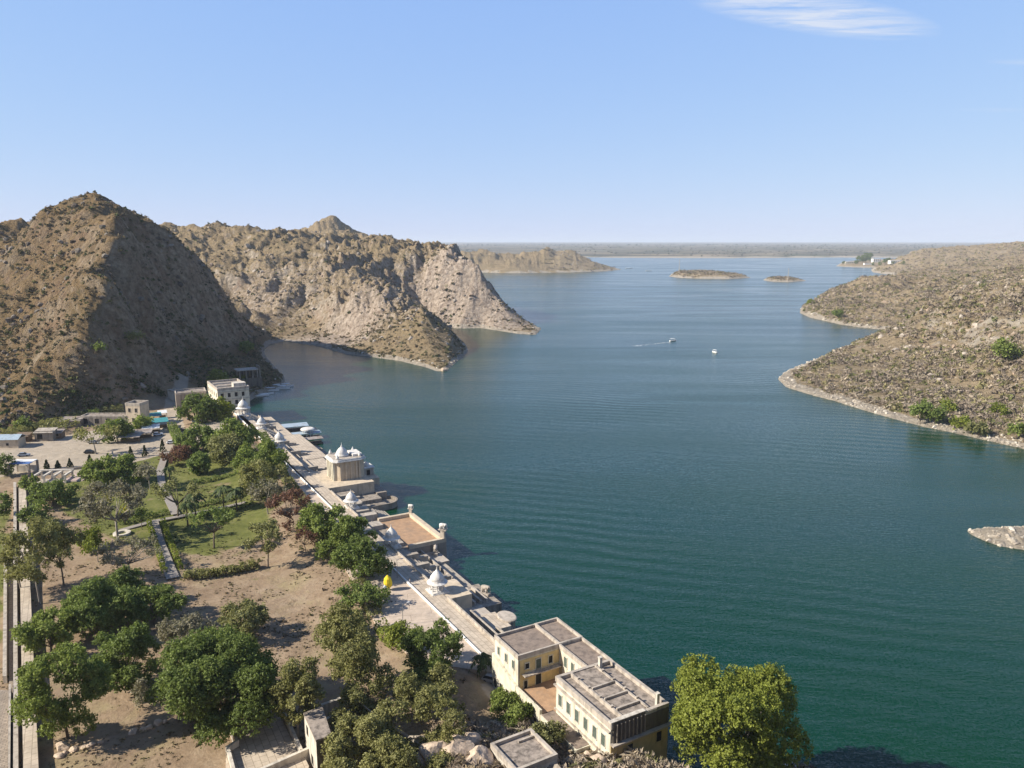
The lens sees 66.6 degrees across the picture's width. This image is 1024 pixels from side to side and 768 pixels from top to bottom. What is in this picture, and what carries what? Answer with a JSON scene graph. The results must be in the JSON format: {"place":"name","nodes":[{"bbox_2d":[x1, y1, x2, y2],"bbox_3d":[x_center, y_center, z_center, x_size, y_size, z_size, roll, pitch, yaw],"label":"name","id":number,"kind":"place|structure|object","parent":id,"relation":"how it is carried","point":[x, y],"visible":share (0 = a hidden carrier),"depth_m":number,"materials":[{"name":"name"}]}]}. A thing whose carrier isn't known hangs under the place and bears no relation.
{"place":"outdoors","nodes":[
{"label":"outdoors","id":0,"kind":"place"},
{"bbox_2d":[0,690,8,767],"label":"brick strip","id":1,"kind":"object","parent":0,"point":[4,694],"visible":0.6,"depth_m":130.03,"materials":[{"name":"brick"}]},
{"bbox_2d":[8,563,12,767],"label":"channel bed","id":2,"kind":"object","parent":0,"point":[10,596],"visible":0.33,"depth_m":159.01,"materials":[{"name":"concrete"}]},
{"bbox_2d":[149,521,179,579],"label":"garden path","id":3,"kind":"structure","parent":0,"point":[171,572],"depth_m":201.10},
{"bbox_2d":[156,452,179,514],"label":"garden path","id":4,"kind":"structure","parent":0,"point":[172,507],"depth_m":263.81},
{"bbox_2d":[233,413,491,676],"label":"promenade pavement","id":5,"kind":"structure","parent":0,"point":[418,610],"depth_m":169.13,"materials":[{"name":"stone"}]},
{"bbox_2d":[0,192,1023,767],"bbox_3d":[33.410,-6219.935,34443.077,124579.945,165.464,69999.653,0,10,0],"label":"terrain","id":6,"kind":"structure","parent":0,"point":[122,718],"depth_m":454.18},
{"bbox_2d":[3,544,7,682],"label":"channel wall","id":7,"kind":"structure","parent":6,"relation":"on","point":[5,592],"depth_m":161.59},
{"bbox_2d":[0,490,13,515],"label":"broadleaf tree","id":8,"kind":"object","parent":6,"relation":"on","point":[5,507],"visible":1,"depth_m":227.40,"materials":[{"name":"green plant"}]},
{"bbox_2d":[0,452,18,476],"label":"broadleaf tree","id":9,"kind":"object","parent":6,"relation":"on","point":[6,471],"visible":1,"depth_m":270.49,"materials":[{"name":"green plant"}]},
{"bbox_2d":[8,684,11,767],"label":"channel wall","id":10,"kind":"structure","parent":6,"relation":"on","point":[10,734],"depth_m":127.16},
{"bbox_2d":[0,434,26,447],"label":"tin shed","id":11,"kind":"structure","parent":6,"relation":"on","point":[12,440],"depth_m":309.14,"materials":[{"name":"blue metal"}]},
{"bbox_2d":[13,482,18,767],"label":"channel wall","id":12,"kind":"structure","parent":6,"relation":"on","point":[15,691],"depth_m":151.08,"materials":[{"name":"concrete"}]},
{"bbox_2d":[0,527,40,587],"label":"drooping tree","id":13,"kind":"object","parent":6,"relation":"on","point":[4,559],"visible":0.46,"depth_m":175.78,"materials":[{"name":"green plant"}]},
{"bbox_2d":[7,459,38,475],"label":"gate kiosk","id":14,"kind":"object","parent":6,"relation":"on","point":[28,468],"visible":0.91,"depth_m":275.63,"materials":[{"name":"beige concrete"}]},
{"bbox_2d":[19,487,38,767],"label":"stone walkway","id":15,"kind":"structure","parent":6,"relation":"on","point":[30,750],"depth_m":150.63,"materials":[{"name":"stone"}]},
{"bbox_2d":[0,417,62,433],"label":"hedge","id":16,"kind":"object","parent":6,"relation":"on","point":[14,429],"visible":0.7,"depth_m":329.65,"materials":[{"name":"green plant"}]},
{"bbox_2d":[2,514,62,603],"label":"drooping tree","id":17,"kind":"object","parent":6,"relation":"on","point":[40,535],"visible":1,"depth_m":172.82,"materials":[{"name":"green plant"}]},
{"bbox_2d":[15,500,53,524],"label":"shrub","id":18,"kind":"object","parent":6,"relation":"on","point":[23,515],"visible":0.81,"depth_m":223.35,"materials":[{"name":"green plant"}]},
{"bbox_2d":[9,604,79,652],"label":"broadleaf tree","id":19,"kind":"object","parent":6,"relation":"on","point":[29,637],"visible":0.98,"depth_m":151.53,"materials":[{"name":"green plant"}]},
{"bbox_2d":[33,427,57,440],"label":"stone shed","id":20,"kind":"structure","parent":6,"relation":"on","point":[44,434],"depth_m":319.76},
{"bbox_2d":[25,478,81,505],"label":"broadleaf tree","id":21,"kind":"object","parent":6,"relation":"on","point":[53,489],"visible":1,"depth_m":238.54,"materials":[{"name":"green plant"}]},
{"bbox_2d":[34,469,73,483],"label":"concrete frame","id":22,"kind":"object","parent":6,"relation":"on","point":[44,480],"visible":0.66,"depth_m":266.90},
{"bbox_2d":[32,515,84,585],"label":"drooping tree","id":23,"kind":"object","parent":6,"relation":"on","point":[68,540],"visible":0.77,"depth_m":182.11,"materials":[{"name":"green plant"}]},
{"bbox_2d":[6,640,116,739],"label":"broadleaf tree","id":24,"kind":"object","parent":6,"relation":"on","point":[36,699],"visible":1,"depth_m":124.23,"materials":[{"name":"green plant"}]},
{"bbox_2d":[75,524,102,547],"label":"broadleaf tree","id":25,"kind":"object","parent":6,"relation":"on","point":[93,532],"visible":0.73,"depth_m":206.21,"materials":[{"name":"green plant"}]},
{"bbox_2d":[63,403,123,415],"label":"hedge","id":26,"kind":"object","parent":6,"relation":"on","point":[108,407],"visible":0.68,"depth_m":365.95,"materials":[{"name":"green plant"}]},
{"bbox_2d":[73,453,119,486],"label":"broadleaf tree","id":27,"kind":"object","parent":6,"relation":"on","point":[91,470],"visible":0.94,"depth_m":257.70,"materials":[{"name":"green plant"}]},
{"bbox_2d":[72,425,120,453],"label":"roadside tree","id":28,"kind":"object","parent":6,"relation":"on","point":[81,432],"visible":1,"depth_m":298.03,"materials":[{"name":"green plant"}]},
{"bbox_2d":[58,575,138,639],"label":"broadleaf tree","id":29,"kind":"object","parent":6,"relation":"on","point":[85,600],"visible":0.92,"depth_m":158.40,"materials":[{"name":"green plant"}]},
{"bbox_2d":[80,413,126,424],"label":"shop row","id":30,"kind":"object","parent":6,"relation":"on","point":[94,418],"visible":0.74,"depth_m":347.76,"materials":[{"name":"stone"}]},
{"bbox_2d":[71,477,147,539],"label":"broadleaf tree","id":31,"kind":"object","parent":6,"relation":"on","point":[102,507],"visible":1,"depth_m":207.75,"materials":[{"name":"green plant"}]},
{"bbox_2d":[98,415,134,442],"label":"broadleaf tree","id":32,"kind":"object","parent":6,"relation":"on","point":[126,428],"visible":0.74,"depth_m":316.82,"materials":[{"name":"green plant"}]},
{"bbox_2d":[98,564,149,609],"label":"broadleaf tree","id":33,"kind":"object","parent":6,"relation":"on","point":[121,577],"visible":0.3,"depth_m":172.31,"materials":[{"name":"green plant"}]},
{"bbox_2d":[105,453,143,483],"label":"broadleaf tree","id":34,"kind":"object","parent":6,"relation":"on","point":[125,462],"visible":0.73,"depth_m":260.52,"materials":[{"name":"green plant"}]},
{"bbox_2d":[88,620,164,698],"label":"broadleaf tree","id":35,"kind":"object","parent":6,"relation":"on","point":[131,641],"visible":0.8,"depth_m":139.53,"materials":[{"name":"green plant"}]},
{"bbox_2d":[89,534,163,572],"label":"garden tree","id":36,"kind":"object","parent":6,"relation":"on","point":[105,558],"visible":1,"depth_m":188.99,"materials":[{"name":"green plant"}]},
{"bbox_2d":[125,400,149,424],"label":"tower house","id":37,"kind":"structure","parent":6,"relation":"on","point":[136,407],"depth_m":347.62,"materials":[{"name":"beige stone"}]},
{"bbox_2d":[130,676,149,709],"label":"dry tree","id":38,"kind":"object","parent":6,"relation":"on","point":[140,684],"visible":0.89,"depth_m":135.17,"materials":[{"name":"grey plant"}]},
{"bbox_2d":[132,459,160,489],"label":"garden tree","id":39,"kind":"object","parent":6,"relation":"on","point":[145,468],"visible":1,"depth_m":254.46,"materials":[{"name":"green plant"}]},
{"bbox_2d":[115,581,189,626],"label":"broadleaf tree","id":40,"kind":"object","parent":6,"relation":"on","point":[164,600],"visible":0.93,"depth_m":163.72,"materials":[{"name":"green plant"}]},
{"bbox_2d":[146,519,167,573],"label":"hedge","id":41,"kind":"object","parent":6,"relation":"on","point":[161,557],"visible":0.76,"depth_m":204.27,"materials":[{"name":"green plant"}]},
{"bbox_2d":[160,516,183,570],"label":"hedge","id":42,"kind":"object","parent":6,"relation":"on","point":[176,554],"visible":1,"depth_m":207.28,"materials":[{"name":"green plant"}]},
{"bbox_2d":[148,477,201,515],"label":"garden tree","id":43,"kind":"object","parent":6,"relation":"on","point":[162,494],"visible":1,"depth_m":228.75,"materials":[{"name":"green plant"}]},
{"bbox_2d":[157,444,192,463],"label":"shrub","id":44,"kind":"object","parent":6,"relation":"on","point":[182,453],"visible":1,"depth_m":284.30,"materials":[{"name":"brown plant"}]},
{"bbox_2d":[155,611,224,649],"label":"dry tree","id":45,"kind":"object","parent":6,"relation":"on","point":[172,629],"visible":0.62,"depth_m":152.24,"materials":[{"name":"grey plant"}]},
{"bbox_2d":[174,387,206,407],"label":"annexe","id":46,"kind":"structure","parent":6,"relation":"on","point":[180,394],"depth_m":384.14,"materials":[{"name":"stone"}]},
{"bbox_2d":[172,422,215,451],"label":"broadleaf tree","id":47,"kind":"object","parent":6,"relation":"on","point":[191,435],"visible":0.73,"depth_m":299.47,"materials":[{"name":"green plant"}]},
{"bbox_2d":[174,391,217,423],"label":"broadleaf tree","id":48,"kind":"object","parent":6,"relation":"on","point":[200,407],"visible":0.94,"depth_m":343.50,"materials":[{"name":"green plant"}]},
{"bbox_2d":[185,451,212,474],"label":"broadleaf tree","id":49,"kind":"object","parent":6,"relation":"on","point":[198,462],"visible":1,"depth_m":271.75,"materials":[{"name":"green plant"}]},
{"bbox_2d":[185,505,236,547],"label":"garden tree","id":50,"kind":"object","parent":6,"relation":"on","point":[220,514],"visible":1,"depth_m":205.26,"materials":[{"name":"green plant"}]},
{"bbox_2d":[142,623,284,748],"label":"broadleaf tree","id":51,"kind":"object","parent":6,"relation":"on","point":[207,673],"visible":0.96,"depth_m":123.86,"materials":[{"name":"green plant"}]},
{"bbox_2d":[209,396,237,421],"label":"broadleaf tree","id":52,"kind":"object","parent":6,"relation":"on","point":[223,410],"visible":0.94,"depth_m":346.56,"materials":[{"name":"green plant"}]},
{"bbox_2d":[204,431,248,463],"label":"broadleaf tree","id":53,"kind":"object","parent":6,"relation":"on","point":[230,444],"visible":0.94,"depth_m":281.73,"materials":[{"name":"green plant"}]},
{"bbox_2d":[207,378,250,412],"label":"guest house","id":54,"kind":"structure","parent":6,"relation":"on","point":[234,391],"depth_m":373.05,"materials":[{"name":"beige paint"}]},
{"bbox_2d":[0,449,466,767],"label":"dry tufts","id":55,"kind":"object","parent":6,"relation":"on","point":[198,595],"visible":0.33,"depth_m":184.86,"materials":[{"name":"brown plant"}]},
{"bbox_2d":[206,416,261,444],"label":"broadleaf tree","id":56,"kind":"object","parent":6,"relation":"on","point":[246,431],"visible":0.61,"depth_m":293.11,"materials":[{"name":"green plant"}]},
{"bbox_2d":[215,598,270,639],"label":"broadleaf tree","id":57,"kind":"object","parent":6,"relation":"on","point":[243,610],"visible":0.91,"depth_m":158.71,"materials":[{"name":"green plant"}]},
{"bbox_2d":[234,364,262,387],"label":"ruined boathouse","id":58,"kind":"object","parent":6,"relation":"on","point":[253,379],"visible":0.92,"depth_m":450.79,"materials":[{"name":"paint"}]},
{"bbox_2d":[228,437,290,474],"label":"broadleaf tree","id":59,"kind":"object","parent":6,"relation":"on","point":[247,452],"visible":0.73,"depth_m":265.10,"materials":[{"name":"green plant"}]},
{"bbox_2d":[241,517,282,566],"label":"garden tree","id":60,"kind":"object","parent":6,"relation":"on","point":[270,526],"visible":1,"depth_m":191.84,"materials":[{"name":"green plant"}]},
{"bbox_2d":[237,457,287,498],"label":"broadleaf tree","id":61,"kind":"object","parent":6,"relation":"on","point":[255,469],"visible":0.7,"depth_m":243.75,"materials":[{"name":"green plant"}]},
{"bbox_2d":[225,711,308,767],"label":"walled yard","id":62,"kind":"structure","parent":6,"relation":"on","point":[278,745],"depth_m":123.06,"materials":[{"name":"stone"}]},
{"bbox_2d":[246,479,289,513],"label":"tree","id":63,"kind":"object","parent":6,"relation":"on","point":[272,487],"visible":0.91,"depth_m":227.90,"materials":[{"name":"green plant"}]},
{"bbox_2d":[0,190,552,432],"bbox_3d":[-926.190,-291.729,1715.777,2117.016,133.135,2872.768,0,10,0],"label":"hill scrub","id":64,"kind":"object","parent":6,"relation":"on","point":[225,357],"visible":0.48,"depth_m":482.54,"materials":[{"name":"green plant"}]},
{"bbox_2d":[264,487,310,529],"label":"tree","id":65,"kind":"object","parent":6,"relation":"on","point":[291,495],"visible":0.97,"depth_m":214.42,"materials":[{"name":"brown plant"}]},
{"bbox_2d":[268,655,326,741],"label":"slender tree","id":66,"kind":"object","parent":6,"relation":"on","point":[303,683],"visible":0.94,"depth_m":123.99,"materials":[{"name":"green plant"}]},
{"bbox_2d":[293,525,319,551],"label":"garden tree","id":67,"kind":"object","parent":6,"relation":"on","point":[309,535],"visible":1,"depth_m":201.16,"materials":[{"name":"brown plant"}]},
{"bbox_2d":[303,706,330,767],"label":"lookout block","id":68,"kind":"structure","parent":6,"relation":"on","point":[317,729],"depth_m":119.56,"materials":[{"name":"paint"}]},
{"bbox_2d":[295,502,346,539],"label":"broadleaf tree","id":69,"kind":"object","parent":6,"relation":"on","point":[314,516],"visible":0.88,"depth_m":206.79,"materials":[{"name":"green plant"}]},
{"bbox_2d":[313,537,341,559],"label":"shrub","id":70,"kind":"object","parent":6,"relation":"on","point":[324,547],"visible":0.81,"depth_m":194.06,"materials":[{"name":"green plant"}]},
{"bbox_2d":[321,697,367,765],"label":"roofless ruin","id":71,"kind":"object","parent":6,"relation":"on","point":[327,706],"visible":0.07,"depth_m":130.75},
{"bbox_2d":[312,601,380,688],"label":"slender tree","id":72,"kind":"object","parent":6,"relation":"on","point":[348,662],"visible":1,"depth_m":132.88,"materials":[{"name":"green plant"}]},
{"bbox_2d":[328,512,377,552],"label":"broadleaf tree","id":73,"kind":"object","parent":6,"relation":"on","point":[347,526],"visible":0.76,"depth_m":197.44,"materials":[{"name":"green plant"}]},
{"bbox_2d":[328,532,394,577],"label":"broadleaf tree","id":74,"kind":"object","parent":6,"relation":"on","point":[364,558],"visible":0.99,"depth_m":181.61,"materials":[{"name":"green plant"}]},
{"bbox_2d":[333,579,391,609],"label":"broadleaf tree","id":75,"kind":"object","parent":6,"relation":"on","point":[356,596],"visible":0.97,"depth_m":167.97,"materials":[{"name":"green plant"}]},
{"bbox_2d":[348,572,382,615],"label":"hedge","id":76,"kind":"object","parent":6,"relation":"on","point":[363,580],"visible":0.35,"depth_m":168.75,"materials":[{"name":"green plant"}]},
{"bbox_2d":[320,706,416,767],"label":"broadleaf tree","id":77,"kind":"object","parent":6,"relation":"on","point":[374,725],"visible":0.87,"depth_m":115.56,"materials":[{"name":"green plant"}]},
{"bbox_2d":[233,409,510,665],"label":"dam","id":78,"kind":"structure","parent":6,"relation":"on","point":[469,610],"depth_m":212.62,"materials":[{"name":"beige stone"}]},
{"bbox_2d":[325,443,365,480],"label":"temple pavilion","id":79,"kind":"structure","parent":78,"relation":"on","point":[343,463],"depth_m":261.21,"materials":[{"name":"beige stone"}]},
{"bbox_2d":[382,526,401,548],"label":"chhatri","id":80,"kind":"object","parent":78,"relation":"on","point":[392,535],"visible":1,"depth_m":204.25,"materials":[{"name":"white stone"}]},
{"bbox_2d":[425,567,449,595],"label":"chhatri","id":81,"kind":"object","parent":78,"relation":"on","point":[437,581],"visible":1,"depth_m":176.27,"materials":[{"name":"white stone"}]},
{"bbox_2d":[497,611,516,629],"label":"oval pavilion","id":82,"kind":"structure","parent":78,"relation":"on","point":[509,617],"depth_m":171.03,"materials":[{"name":"stone"}]},
{"bbox_2d":[327,661,467,767],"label":"broadleaf tree","id":83,"kind":"object","parent":6,"relation":"on","point":[425,698],"visible":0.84,"depth_m":122.58,"materials":[{"name":"green plant"}]},
{"bbox_2d":[382,619,424,650],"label":"shrub","id":84,"kind":"object","parent":6,"relation":"on","point":[399,628],"visible":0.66,"depth_m":151.87,"materials":[{"name":"green plant"}]},
{"bbox_2d":[397,617,466,688],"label":"broadleaf tree","id":85,"kind":"object","parent":6,"relation":"on","point":[415,641],"visible":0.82,"depth_m":140.13,"materials":[{"name":"green plant"}]},
{"bbox_2d":[419,740,448,764],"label":"boulder","id":86,"kind":"object","parent":6,"relation":"on","point":[426,749],"visible":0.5,"depth_m":116.78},
{"bbox_2d":[441,734,474,757],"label":"boulder","id":87,"kind":"object","parent":6,"relation":"on","point":[461,744],"visible":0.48,"depth_m":117.54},
{"bbox_2d":[465,745,493,765],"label":"boulder","id":88,"kind":"object","parent":6,"relation":"on","point":[482,753],"visible":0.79,"depth_m":114.23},
{"bbox_2d":[468,652,491,677],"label":"palm","id":89,"kind":"object","parent":6,"relation":"on","point":[482,659],"visible":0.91,"depth_m":143.65,"materials":[{"name":"green plant"}]},
{"bbox_2d":[489,686,521,716],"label":"shrub","id":90,"kind":"object","parent":6,"relation":"on","point":[500,698],"visible":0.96,"depth_m":132.74,"materials":[{"name":"green plant"}]},
{"bbox_2d":[0,191,1023,767],"bbox_3d":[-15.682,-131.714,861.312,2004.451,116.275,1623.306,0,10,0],"label":"hill rocks","id":91,"kind":"object","parent":6,"relation":"on","point":[202,317],"visible":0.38,"depth_m":542.66,"materials":[{"name":"stone"}]},
{"bbox_2d":[498,701,534,727],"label":"shrub","id":92,"kind":"object","parent":6,"relation":"on","point":[521,711],"visible":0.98,"depth_m":129.13,"materials":[{"name":"green plant"}]},
{"bbox_2d":[490,728,557,767],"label":"stone hut","id":93,"kind":"object","parent":6,"relation":"on","point":[523,749],"visible":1,"depth_m":115.34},
{"bbox_2d":[529,717,569,744],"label":"shrub","id":94,"kind":"object","parent":6,"relation":"on","point":[551,730],"visible":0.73,"depth_m":120.98,"materials":[{"name":"green plant"}]},
{"bbox_2d":[465,713,688,767],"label":"dry brush","id":95,"kind":"object","parent":6,"relation":"on","point":[496,726],"visible":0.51,"depth_m":115.99,"materials":[{"name":"brown plant"}]},
{"bbox_2d":[492,617,672,759],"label":"mansion","id":96,"kind":"structure","parent":6,"relation":"on","point":[590,695],"depth_m":127.58,"materials":[{"name":"beige paint"}]},
{"bbox_2d":[421,713,815,767],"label":"dry undergrowth","id":97,"kind":"object","parent":6,"relation":"on","point":[458,759],"visible":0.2,"depth_m":115.60,"materials":[{"name":"brown plant"}]},
{"bbox_2d":[250,307,1023,767],"bbox_3d":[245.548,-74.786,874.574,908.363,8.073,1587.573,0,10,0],"label":"shore rocks","id":98,"kind":"object","parent":6,"relation":"on","point":[998,535],"visible":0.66,"depth_m":364.91,"materials":[{"name":"stone"}]},
{"bbox_2d":[459,243,983,256],"bbox_3d":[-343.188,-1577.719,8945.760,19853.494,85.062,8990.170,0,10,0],"label":"woodland","id":99,"kind":"object","parent":6,"relation":"on","point":[730,246],"visible":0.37,"depth_m":8229.51,"materials":[{"name":"green plant"}]},
{"bbox_2d":[669,652,814,767],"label":"broadleaf tree","id":100,"kind":"object","parent":6,"relation":"on","point":[708,707],"visible":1,"depth_m":112.88,"materials":[{"name":"green plant"}]},
{"bbox_2d":[544,242,1023,439],"bbox_3d":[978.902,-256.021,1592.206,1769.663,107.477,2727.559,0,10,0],"label":"thicket","id":101,"kind":"object","parent":6,"relation":"on","point":[967,404],"visible":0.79,"depth_m":518.49,"materials":[{"name":"green plant"}]},
{"bbox_2d":[906,399,937,421],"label":"hill shrub","id":102,"kind":"object","parent":6,"relation":"on","point":[922,407],"visible":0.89,"depth_m":366.62,"materials":[{"name":"green plant"}]},
{"bbox_2d":[925,403,948,424],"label":"hill shrub","id":103,"kind":"object","parent":6,"relation":"on","point":[938,412],"visible":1,"depth_m":362.27,"materials":[{"name":"green plant"}]},
{"bbox_2d":[963,420,990,435],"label":"hill shrub","id":104,"kind":"object","parent":6,"relation":"on","point":[981,428],"visible":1,"depth_m":343.77,"materials":[{"name":"green plant"}]},
{"bbox_2d":[990,336,1022,359],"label":"hill shrub","id":105,"kind":"object","parent":6,"relation":"on","point":[1004,347],"visible":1,"depth_m":435.45,"materials":[{"name":"green plant"}]},
{"bbox_2d":[0,0,1023,241],"label":"sky","id":106,"kind":"structure","parent":0,"point":[415,120],"materials":[{"name":"blue"}]},
{"bbox_2d":[250,257,1023,767],"bbox_3d":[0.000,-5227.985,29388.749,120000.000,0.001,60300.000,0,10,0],"label":"water","id":107,"kind":"structure","parent":0,"point":[630,471],"depth_m":267.84,"materials":[{"name":"liquid"}]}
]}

